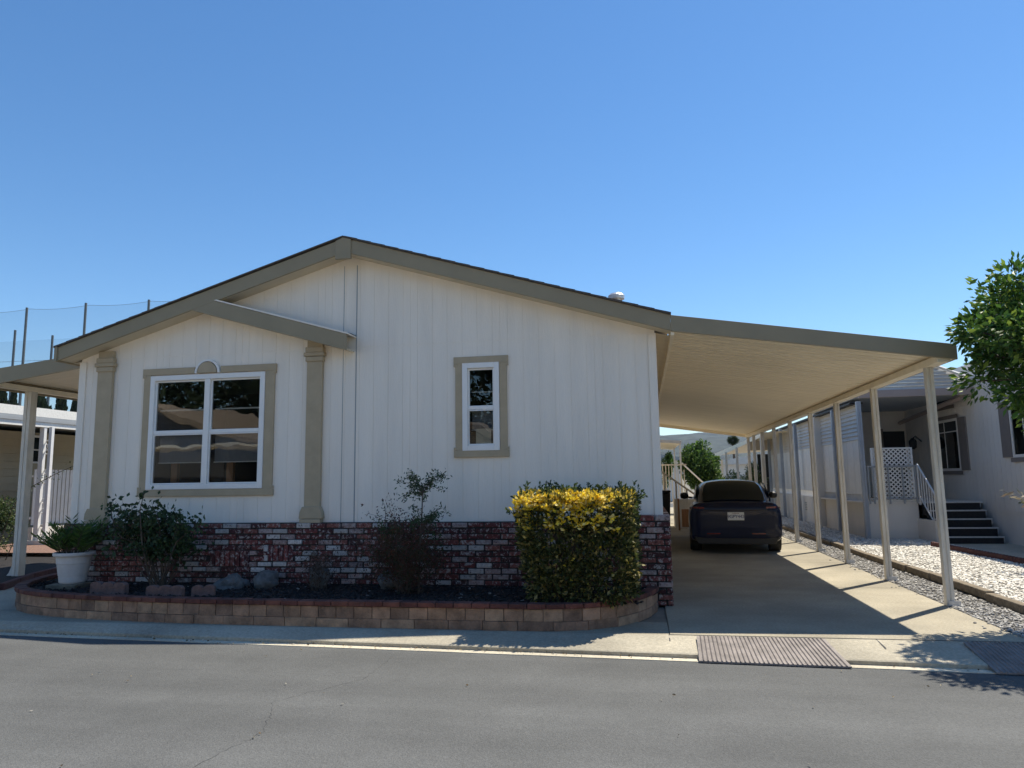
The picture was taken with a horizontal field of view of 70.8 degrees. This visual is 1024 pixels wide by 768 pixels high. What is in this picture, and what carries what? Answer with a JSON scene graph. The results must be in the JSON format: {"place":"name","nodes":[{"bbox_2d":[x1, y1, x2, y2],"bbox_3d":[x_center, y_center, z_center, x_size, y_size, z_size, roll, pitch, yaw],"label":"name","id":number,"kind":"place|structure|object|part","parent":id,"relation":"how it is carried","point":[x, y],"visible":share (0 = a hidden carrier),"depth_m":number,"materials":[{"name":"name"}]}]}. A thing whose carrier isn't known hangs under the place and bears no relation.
{"place":"outdoors","nodes":[
{"label":"outdoors","id":0,"kind":"place"},
{"bbox_2d":[0,587,15,609],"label":"walkway","id":1,"kind":"structure","parent":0,"point":[7,598],"depth_m":9.77,"materials":[{"name":"concrete"}]},
{"bbox_2d":[0,557,56,582],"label":"side bed soil","id":2,"kind":"structure","parent":0,"point":[34,564],"depth_m":13.26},
{"bbox_2d":[0,495,28,551],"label":"garden shrub","id":3,"kind":"object","parent":2,"relation":"on","point":[4,509],"visible":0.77,"depth_m":14.96,"materials":[{"name":"green plant"}]},
{"bbox_2d":[0,461,73,559],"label":"climbing vine","id":4,"kind":"object","parent":2,"relation":"on","point":[16,502],"visible":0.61,"depth_m":14.28,"materials":[{"name":"green plant"}]},
{"bbox_2d":[0,359,79,575],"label":"side awning","id":5,"kind":"object","parent":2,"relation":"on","point":[32,381],"visible":0.56,"depth_m":11.83,"materials":[{"name":"beige paint"}]},
{"bbox_2d":[0,610,668,634],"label":"sidewalk","id":6,"kind":"structure","parent":0,"point":[658,628],"depth_m":7.52,"materials":[{"name":"concrete"}]},
{"bbox_2d":[0,493,693,634],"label":"lot ground","id":7,"kind":"structure","parent":0,"point":[659,615],"depth_m":8.39,"materials":[{"name":"grey concrete"}]},
{"bbox_2d":[0,390,8,403],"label":"cypress tree","id":8,"kind":"object","parent":7,"relation":"on","point":[4,399],"visible":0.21,"depth_m":64.32,"materials":[{"name":"green plant"}]},
{"bbox_2d":[9,392,17,404],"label":"cypress tree","id":9,"kind":"object","parent":7,"relation":"on","point":[13,399],"visible":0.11,"depth_m":64.08,"materials":[{"name":"green plant"}]},
{"bbox_2d":[0,540,56,589],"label":"side bed edging","id":10,"kind":"object","parent":7,"relation":"on","point":[8,584],"visible":0.18,"depth_m":11.75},
{"bbox_2d":[0,544,56,552],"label":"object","id":11,"kind":"object","parent":10,"relation":"in","point":[38,549],"depth_m":15.64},
{"bbox_2d":[32,427,54,539],"bbox_3d":[-11.211,2.476,17.249,0.330,2.880,0.080,-2,-8,10],"label":"scroll post","id":12,"kind":"object","parent":11,"relation":"on","point":[39,508],"visible":0.88,"depth_m":17.24,"materials":[{"name":"white metal"}]},
{"bbox_2d":[0,403,76,544],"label":"beige neighbour home","id":13,"kind":"object","parent":7,"relation":"on","point":[63,423],"visible":0.1,"depth_m":19.14,"materials":[{"name":"white paint"}]},
{"bbox_2d":[33,435,39,462],"bbox_3d":[-13.164,1.795,19.834,0.040,0.770,0.500,-2,-8,10],"label":"window","id":14,"kind":"structure","parent":13,"relation":"in","point":[36,441],"depth_m":19.92,"materials":[{"name":"black glass"}]},
{"bbox_2d":[37,396,47,408],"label":"cypress tree","id":15,"kind":"object","parent":7,"relation":"on","point":[41,401],"visible":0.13,"depth_m":63.46,"materials":[{"name":"green plant"}]},
{"bbox_2d":[27,469,72,539],"bbox_3d":[-11.801,3.316,19.593,0.190,1.950,3.100,-2,-8,10],"label":"picket fence","id":16,"kind":"object","parent":7,"relation":"on","point":[58,504],"visible":0.22,"depth_m":18.97,"materials":[{"name":"grey wood"}]},
{"bbox_2d":[54,398,67,410],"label":"cypress tree","id":17,"kind":"object","parent":7,"relation":"on","point":[60,404],"visible":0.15,"depth_m":63.06,"materials":[{"name":"green plant"}]},
{"bbox_2d":[70,400,75,411],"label":"cypress tree","id":18,"kind":"object","parent":7,"relation":"on","point":[72,408],"visible":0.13,"depth_m":62.85,"materials":[{"name":"green plant"}]},
{"bbox_2d":[14,573,658,631],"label":"planter wall","id":19,"kind":"structure","parent":7,"relation":"on","point":[494,616],"depth_m":7.63,"materials":[{"name":"brick"}]},
{"bbox_2d":[29,578,662,603],"bbox_3d":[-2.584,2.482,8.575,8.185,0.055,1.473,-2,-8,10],"label":"mulch chips","id":20,"kind":"object","parent":19,"relation":"in","point":[290,595],"visible":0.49,"depth_m":8.50,"materials":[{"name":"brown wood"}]},
{"bbox_2d":[45,581,91,589],"bbox_3d":[-5.763,2.621,9.374,0.400,0.060,0.340,-1,-8,4],"label":"stone slab","id":21,"kind":"object","parent":20,"relation":"on","point":[66,586],"depth_m":9.22,"materials":[{"name":"stone"}]},
{"bbox_2d":[30,514,112,583],"bbox_3d":[-5.744,2.158,9.544,0.903,0.901,1.008,-2,-8,10],"label":"potted plant","id":22,"kind":"object","parent":21,"relation":"on","point":[73,566],"visible":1,"depth_m":9.34,"materials":[{"name":"green plant"}]},
{"bbox_2d":[90,581,128,594],"bbox_3d":[-4.907,2.485,8.786,0.500,0.150,0.070,-3,-8,13],"label":"edging block","id":23,"kind":"object","parent":20,"relation":"on","point":[102,587],"depth_m":8.75,"materials":[{"name":"brown stone"}]},
{"bbox_2d":[94,486,213,585],"bbox_3d":[-4.464,1.957,9.165,1.629,1.328,1.038,-2,-8,10],"label":"rose bush","id":24,"kind":"object","parent":20,"relation":"on","point":[150,542],"visible":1,"depth_m":9.00,"materials":[{"name":"green plant"}]},
{"bbox_2d":[145,585,184,595],"bbox_3d":[-4.107,2.450,8.542,0.460,0.130,0.070,-2,-8,8],"label":"edging block","id":25,"kind":"object","parent":20,"relation":"on","point":[166,590],"depth_m":8.51,"materials":[{"name":"stone"}]},
{"bbox_2d":[191,584,215,596],"bbox_3d":[-3.644,2.441,8.521,0.260,0.130,0.070,0,-8,-10],"label":"edging block","id":26,"kind":"object","parent":20,"relation":"on","point":[202,590],"depth_m":8.49,"materials":[{"name":"stone"}]},
{"bbox_2d":[213,573,249,590],"bbox_3d":[-3.536,2.520,9.086,0.330,0.265,0.407,-4,-8,20],"label":"landscape rock","id":27,"kind":"object","parent":20,"relation":"on","point":[235,581],"visible":0.67,"depth_m":8.98,"materials":[{"name":"stone"}]},
{"bbox_2d":[253,570,278,589],"bbox_3d":[-3.095,2.485,9.077,0.323,0.278,0.395,1,-8,-14],"label":"landscape rock","id":28,"kind":"object","parent":20,"relation":"on","point":[267,579],"visible":0.89,"depth_m":8.95,"materials":[{"name":"stone"}]},
{"bbox_2d":[309,564,329,587],"bbox_3d":[-2.407,2.415,8.989,0.266,0.341,0.226,-6,-9,34],"label":"landscape rock","id":29,"kind":"object","parent":20,"relation":"on","point":[323,581],"visible":0.39,"depth_m":8.93,"materials":[{"name":"stone"}]},
{"bbox_2d":[285,533,359,590],"bbox_3d":[-2.297,2.178,8.767,0.790,0.712,0.940,-5,-9,29],"label":"dry twiggy plant","id":30,"kind":"object","parent":20,"relation":"on","point":[317,568],"visible":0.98,"depth_m":8.80,"materials":[{"name":"brown plant"}]},
{"bbox_2d":[377,570,403,589],"bbox_3d":[-1.488,2.435,8.878,0.350,0.293,0.299,5,-10,-39],"label":"landscape rock","id":31,"kind":"object","parent":20,"relation":"on","point":[390,585],"visible":0.31,"depth_m":8.75,"materials":[{"name":"stone"}]},
{"bbox_2d":[344,468,454,596],"bbox_3d":[-1.300,1.772,8.555,1.234,1.549,1.169,5,-9,-36],"label":"nandina shrub","id":32,"kind":"object","parent":20,"relation":"on","point":[402,555],"visible":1,"depth_m":8.43,"materials":[{"name":"green plant"}]},
{"bbox_2d":[505,480,647,609],"bbox_3d":[0.734,1.719,7.909,1.531,1.340,1.262,-2,-8,10],"label":"hedge bush","id":33,"kind":"object","parent":20,"relation":"on","point":[548,501],"visible":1,"depth_m":7.42,"materials":[{"name":"green plant"}]},
{"bbox_2d":[53,235,673,605],"bbox_3d":[-0.796,1.439,17.442,8.560,4.774,16.632,-2,-8,10],"label":"manufactured home","id":34,"kind":"object","parent":7,"relation":"on","point":[272,416],"visible":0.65,"depth_m":9.57,"materials":[{"name":"white paint"}]},
{"bbox_2d":[137,359,276,496],"bbox_3d":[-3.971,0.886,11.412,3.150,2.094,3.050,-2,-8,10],"label":"window frame","id":35,"kind":"structure","parent":34,"relation":"in","point":[202,434],"depth_m":10.10,"materials":[{"name":"white plastic"}]},
{"bbox_2d":[453,355,509,457],"bbox_3d":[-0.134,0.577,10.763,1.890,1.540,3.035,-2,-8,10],"label":"window frame","id":36,"kind":"structure","parent":34,"relation":"in","point":[481,418],"depth_m":9.33,"materials":[{"name":"white plastic"}]},
{"bbox_2d":[661,454,680,500],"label":"distant home","id":37,"kind":"object","parent":7,"relation":"on","point":[676,460],"visible":0.1,"depth_m":46.45,"materials":[{"name":"grey"}]},
{"bbox_2d":[718,469,742,479],"bbox_3d":[9.484,4.630,31.503,1.328,1.858,1.121,-2,-8,10],"label":"bush","id":38,"kind":"object","parent":7,"relation":"on","point":[731,476],"visible":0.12,"depth_m":31.52,"materials":[{"name":"green plant"}]},
{"bbox_2d":[726,436,739,458],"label":"palm tree","id":39,"kind":"object","parent":7,"relation":"on","point":[733,440],"visible":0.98,"depth_m":67.07,"materials":[{"name":"green plant"}]},
{"bbox_2d":[720,453,812,495],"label":"home","id":40,"kind":"object","parent":7,"relation":"on","point":[743,462],"visible":0.03,"depth_m":47.70,"materials":[{"name":"grey"}]},
{"bbox_2d":[770,402,864,536],"bbox_3d":[9.491,2.855,23.475,0.300,3.250,13.410,-2,-8,10],"label":"patio enclosure","id":41,"kind":"object","parent":7,"relation":"on","point":[855,512],"visible":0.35,"depth_m":20.42,"materials":[{"name":"grey metal"}]},
{"bbox_2d":[821,447,982,541],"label":"porch deck","id":42,"kind":"structure","parent":7,"relation":"on","point":[905,521],"depth_m":16.49,"materials":[{"name":"grey wood"}]},
{"bbox_2d":[813,352,1023,545],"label":"neighbour home","id":43,"kind":"object","parent":7,"relation":"on","point":[982,448],"visible":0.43,"depth_m":16.80,"materials":[{"name":"grey white siding"},{"name":"grey metal roofing"},{"name":"glass"}]},
{"bbox_2d":[767,366,974,538],"bbox_3d":[10.405,2.313,22.542,2.524,4.052,12.625,-2,-8,10],"label":"porch awning","id":44,"kind":"object","parent":43,"relation":"attached to","point":[902,395],"visible":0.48,"depth_m":17.09,"materials":[{"name":"paint"}]},
{"bbox_2d":[880,429,908,495],"bbox_3d":[10.947,2.229,20.637,0.640,1.900,0.069,-2,-8,10],"label":"door","id":45,"kind":"structure","parent":43,"relation":"in","point":[891,439],"depth_m":20.66,"materials":[{"name":"black"}]},
{"bbox_2d":[936,399,953,410],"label":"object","id":46,"kind":"structure","parent":43,"relation":"in","point":[950,406],"depth_m":17.88,"materials":[{"name":"grey"}]},
{"bbox_2d":[938,414,970,474],"bbox_3d":[10.776,1.500,17.721,0.040,1.440,1.890,-2,-8,10],"label":"window","id":47,"kind":"structure","parent":43,"relation":"in","point":[953,435],"depth_m":17.53,"materials":[{"name":"grey glass"}]},
{"bbox_2d":[997,397,1023,461],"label":"window","id":48,"kind":"structure","parent":43,"relation":"in","point":[1012,438],"depth_m":14.78,"materials":[{"name":"grey"}]},
{"bbox_2d":[0,635,1023,767],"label":"street","id":49,"kind":"structure","parent":0,"point":[178,705],"depth_m":5.03,"materials":[{"name":"grey asphalt"}]},
{"bbox_2d":[23,652,395,766],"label":"street crack","id":50,"kind":"object","parent":49,"relation":"on","point":[271,702],"visible":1,"depth_m":5.35,"materials":[{"name":"grey asphalt"}]},
{"bbox_2d":[0,632,995,673],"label":"gutter","id":51,"kind":"object","parent":49,"relation":"on","point":[516,653],"visible":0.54,"depth_m":6.82,"materials":[{"name":"concrete"}]},
{"bbox_2d":[4,631,978,765],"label":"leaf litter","id":52,"kind":"object","parent":51,"relation":"on","point":[400,647],"visible":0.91,"depth_m":6.84,"materials":[{"name":"brown plant"}]},
{"bbox_2d":[0,0,1023,435],"label":"sky","id":53,"kind":"structure","parent":0,"point":[845,166],"materials":[{"name":"blue"}]},
{"bbox_2d":[682,479,693,492],"bbox_3d":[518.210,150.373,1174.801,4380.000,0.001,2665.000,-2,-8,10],"label":"ground","id":54,"kind":"structure","parent":0,"point":[688,487],"depth_m":135.60,"materials":[{"name":"white concrete"}]},
{"bbox_2d":[9,330,16,399],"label":"net pole","id":55,"kind":"object","parent":54,"relation":"on","point":[13,349],"visible":0.34,"depth_m":86.07,"materials":[{"name":"metal"}]},
{"bbox_2d":[18,307,27,405],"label":"net pole","id":56,"kind":"object","parent":54,"relation":"on","point":[23,351],"visible":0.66,"depth_m":82.37,"materials":[{"name":"metal"}]},
{"bbox_2d":[47,335,53,405],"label":"net pole","id":57,"kind":"object","parent":54,"relation":"on","point":[51,355],"visible":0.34,"depth_m":85.14,"materials":[{"name":"metal"}]},
{"bbox_2d":[83,303,86,334],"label":"net pole","id":58,"kind":"object","parent":54,"relation":"on","point":[84,321],"visible":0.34,"depth_m":81.36,"materials":[{"name":"metal"}]},
{"bbox_2d":[0,301,169,361],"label":"golf net","id":59,"kind":"object","parent":58,"relation":"attached to","point":[80,306],"visible":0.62,"depth_m":81.99,"materials":[{"name":"grey fabric"}]},
{"bbox_2d":[0,620,1019,669],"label":"kerb","id":60,"kind":"structure","parent":54,"relation":"on","point":[936,654],"depth_m":6.98,"materials":[{"name":"concrete"}]},
{"bbox_2d":[697,635,851,667],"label":"kerb ramp","id":61,"kind":"structure","parent":60,"relation":"on","point":[795,651],"depth_m":6.36,"materials":[{"name":"grey steel"}]},
{"bbox_2d":[669,634,1001,647],"bbox_3d":[1.104,2.422,6.889,8.806,0.021,0.299,-2,-8,10],"label":"kerb joint","id":62,"kind":"object","parent":60,"relation":"on","point":[850,638],"visible":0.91,"depth_m":6.65,"materials":[{"name":"grey concrete"}]},
{"bbox_2d":[963,641,1023,674],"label":"kerb ramp","id":63,"kind":"structure","parent":60,"relation":"on","point":[1002,658],"depth_m":6.07,"materials":[{"name":"grey concrete"}]},
{"bbox_2d":[660,432,767,473],"bbox_3d":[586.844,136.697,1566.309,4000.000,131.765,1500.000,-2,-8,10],"label":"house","id":64,"kind":"structure","parent":0,"point":[718,442],"depth_m":1223.64,"materials":[{"name":"white paint"}]},
{"bbox_2d":[665,507,1023,642],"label":"driveway","id":65,"kind":"structure","parent":0,"point":[790,588],"depth_m":8.68,"materials":[{"name":"concrete"}]},
{"bbox_2d":[662,490,670,514],"bbox_3d":[3.907,3.258,18.325,0.270,1.100,0.620,-2,-8,10],"label":"trash bin","id":66,"kind":"object","parent":65,"relation":"on","point":[666,498],"visible":0.47,"depth_m":18.11,"materials":[{"name":"black plastic"}]},
{"bbox_2d":[661,450,673,487],"bbox_3d":[6.894,4.290,32.017,0.823,2.739,0.971,-2,-8,10],"label":"garden bush","id":67,"kind":"object","parent":65,"relation":"on","point":[667,458],"visible":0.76,"depth_m":31.91,"materials":[{"name":"green plant"}]},
{"bbox_2d":[660,439,682,496],"bbox_3d":[4.620,3.805,29.867,4.420,3.200,7.100,-2,-8,10],"label":"carport","id":68,"kind":"object","parent":65,"relation":"on","point":[669,444],"visible":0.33,"depth_m":27.50,"materials":[{"name":"beige paint"}]},
{"bbox_2d":[661,463,702,529],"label":"side stairs","id":69,"kind":"structure","parent":65,"relation":"on","point":[681,506],"depth_m":21.71,"materials":[{"name":"beige paint"}]},
{"bbox_2d":[677,438,724,490],"bbox_3d":[7.931,3.847,30.341,1.945,3.154,2.138,-2,-8,10],"label":"round tree","id":70,"kind":"object","parent":65,"relation":"on","point":[700,462],"visible":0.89,"depth_m":29.94,"materials":[{"name":"green plant"}]},
{"bbox_2d":[680,479,781,550],"bbox_3d":[4.932,2.882,16.317,2.200,1.442,4.708,-3,-8,14],"label":"parked car","id":71,"kind":"object","parent":65,"relation":"on","point":[731,511],"visible":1,"depth_m":14.18,"materials":[{"name":"black paint"}]},
{"bbox_3d":[4.574,2.221,15.011,1.200,0.402,1.070,-3,-8,14],"label":"rear window","id":72,"kind":"part","parent":71,"relation":"part of","materials":[{"name":"black glass"}]},
{"bbox_3d":[5.610,2.352,16.035,0.080,0.320,2.300,-3,-8,14],"label":"side window","id":73,"kind":"part","parent":71,"relation":"part of","materials":[{"name":"glass"}]},
{"bbox_2d":[714,431,786,501],"bbox_3d":[10.340,3.884,30.918,3.095,3.150,11.000,-2,-8,10],"label":"carport","id":74,"kind":"object","parent":65,"relation":"on","point":[738,448],"visible":0.17,"depth_m":29.68,"materials":[{"name":"beige paint"}]},
{"bbox_2d":[757,454,770,501],"bbox_3d":[10.355,3.939,29.627,0.420,2.100,0.100,-2,-8,10],"label":"door","id":75,"kind":"structure","parent":74,"relation":"in","point":[758,455],"depth_m":29.64,"materials":[{"name":"black"}]},
{"bbox_2d":[782,529,1023,638],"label":"gravel strip ground","id":76,"kind":"structure","parent":0,"point":[965,593],"depth_m":9.34,"materials":[{"name":"grey gravel"}]},
{"bbox_2d":[800,532,811,537],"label":"border edging","id":77,"kind":"object","parent":76,"relation":"on","point":[804,534],"visible":0.81,"depth_m":17.55,"materials":[{"name":"concrete"}]},
{"bbox_2d":[658,315,960,606],"bbox_3d":[4.898,1.824,15.993,3.140,3.458,15.864,-2,-8,10],"label":"carport","id":78,"kind":"object","parent":76,"relation":"on","point":[747,381],"visible":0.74,"depth_m":10.54,"materials":[{"name":"beige paint"}]},
{"bbox_2d":[809,535,815,540],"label":"border edging","id":79,"kind":"object","parent":76,"relation":"on","point":[812,537],"visible":0.56,"depth_m":16.80,"materials":[{"name":"concrete"}]},
{"bbox_2d":[821,538,833,545],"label":"border edging","id":80,"kind":"object","parent":76,"relation":"on","point":[826,541],"visible":0.62,"depth_m":15.67,"materials":[{"name":"concrete"}]},
{"bbox_2d":[831,542,842,548],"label":"border edging","id":81,"kind":"object","parent":76,"relation":"on","point":[837,545],"visible":0.73,"depth_m":14.95,"materials":[{"name":"concrete"}]},
{"bbox_2d":[842,545,858,554],"bbox_3d":[6.634,3.252,14.120,0.110,0.100,0.860,-2,-8,11],"label":"border edging","id":82,"kind":"object","parent":76,"relation":"on","point":[852,549],"visible":0.48,"depth_m":13.91,"materials":[{"name":"concrete"}]},
{"bbox_2d":[854,550,869,559],"bbox_3d":[6.462,3.140,13.264,0.110,0.100,0.860,-2,-8,10],"label":"border edging","id":83,"kind":"object","parent":76,"relation":"on","point":[861,554],"visible":0.84,"depth_m":13.20,"materials":[{"name":"concrete"}]},
{"bbox_2d":[868,554,883,564],"bbox_3d":[6.305,3.023,12.406,0.110,0.100,0.860,-2,-8,10],"label":"border edging","id":84,"kind":"object","parent":76,"relation":"on","point":[875,558],"visible":0.6,"depth_m":12.44,"materials":[{"name":"concrete"}]},
{"bbox_2d":[891,559,910,571],"bbox_3d":[6.177,2.899,11.544,0.110,0.100,0.860,-2,-8,10],"label":"border edging","id":85,"kind":"object","parent":76,"relation":"on","point":[901,566],"visible":0.64,"depth_m":11.34,"materials":[{"name":"concrete"}]},
{"bbox_2d":[906,566,933,579],"bbox_3d":[6.057,2.793,10.678,0.110,0.100,0.860,-2,-8,10],"label":"border edging","id":86,"kind":"object","parent":76,"relation":"on","point":[920,572],"visible":0.87,"depth_m":10.63,"materials":[{"name":"concrete"}]},
{"bbox_2d":[930,573,960,588],"bbox_3d":[5.915,2.677,9.817,0.110,0.100,0.860,-2,-8,10],"label":"border edging","id":87,"kind":"object","parent":76,"relation":"on","point":[936,577],"visible":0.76,"depth_m":9.97,"materials":[{"name":"concrete"}]},
{"bbox_2d":[955,581,994,598],"bbox_3d":[5.747,2.559,8.961,0.110,0.100,0.860,-2,-8,10],"label":"border edging","id":88,"kind":"object","parent":76,"relation":"on","point":[973,589],"visible":0.86,"depth_m":8.91,"materials":[{"name":"concrete"}]},
{"bbox_2d":[985,593,1023,614],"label":"border edging","id":89,"kind":"object","parent":76,"relation":"on","point":[1006,602],"visible":0.97,"depth_m":8.07,"materials":[{"name":"concrete"}]},
{"bbox_2d":[782,517,1023,601],"bbox_3d":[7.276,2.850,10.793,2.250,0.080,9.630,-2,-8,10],"label":"gravel bed ground","id":90,"kind":"structure","parent":0,"point":[960,563],"depth_m":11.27,"materials":[{"name":"grey gravel"}]},
{"bbox_2d":[930,542,938,546],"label":"red edging","id":91,"kind":"object","parent":90,"relation":"on","point":[934,544],"visible":0.59,"depth_m":14.46,"materials":[{"name":"red brick"}]},
{"bbox_2d":[954,546,967,552],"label":"red edging","id":92,"kind":"object","parent":90,"relation":"on","point":[960,549],"visible":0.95,"depth_m":13.45,"materials":[{"name":"red brick"}]},
{"bbox_2d":[967,548,982,555],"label":"red edging","id":93,"kind":"object","parent":90,"relation":"on","point":[975,552],"visible":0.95,"depth_m":12.98,"materials":[{"name":"red brick"}]},
{"bbox_2d":[944,250,1023,434],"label":"yard tree","id":94,"kind":"object","parent":90,"relation":"on","point":[994,332],"visible":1,"depth_m":7.47,"materials":[{"name":"green plant"}]},
{"bbox_2d":[981,551,998,558],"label":"red edging","id":95,"kind":"object","parent":90,"relation":"on","point":[988,554],"visible":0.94,"depth_m":12.52,"materials":[{"name":"red brick"}]},
{"bbox_2d":[996,554,1014,561],"bbox_3d":[8.253,2.914,12.044,0.060,0.115,0.474,-2,-8,6],"label":"red edging","id":96,"kind":"object","parent":90,"relation":"on","point":[1004,557],"visible":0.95,"depth_m":12.04,"materials":[{"name":"red brick"}]},
{"bbox_2d":[1001,488,1023,507],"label":"dry leafy sprig","id":97,"kind":"object","parent":90,"relation":"on","point":[1011,493],"visible":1,"depth_m":11.01,"materials":[{"name":"brown plant"}]},
{"bbox_2d":[1012,557,1023,563],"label":"red edging","id":98,"kind":"object","parent":90,"relation":"on","point":[1018,560],"visible":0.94,"depth_m":11.65,"materials":[{"name":"red brick"}]},
{"bbox_2d":[928,543,1023,557],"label":"neighbour path","id":99,"kind":"structure","parent":0,"point":[1010,549],"depth_m":14.09,"materials":[{"name":"concrete"}]},
{"bbox_2d":[916,463,1004,543],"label":"porch steps","id":100,"kind":"structure","parent":99,"relation":"on","point":[969,522],"depth_m":15.58,"materials":[{"name":"carpet"}]},
{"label":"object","id":101,"kind":"structure","parent":0,"visible":0},
{"bbox_2d":[742,462,767,484],"bbox_3d":[9.289,3.979,27.576,1.019,2.114,1.157,-2,-8,10],"label":"flowering bush","id":102,"kind":"object","parent":101,"relation":"on","point":[759,475],"visible":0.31,"depth_m":27.38,"materials":[{"name":"green plant"}]}
]}

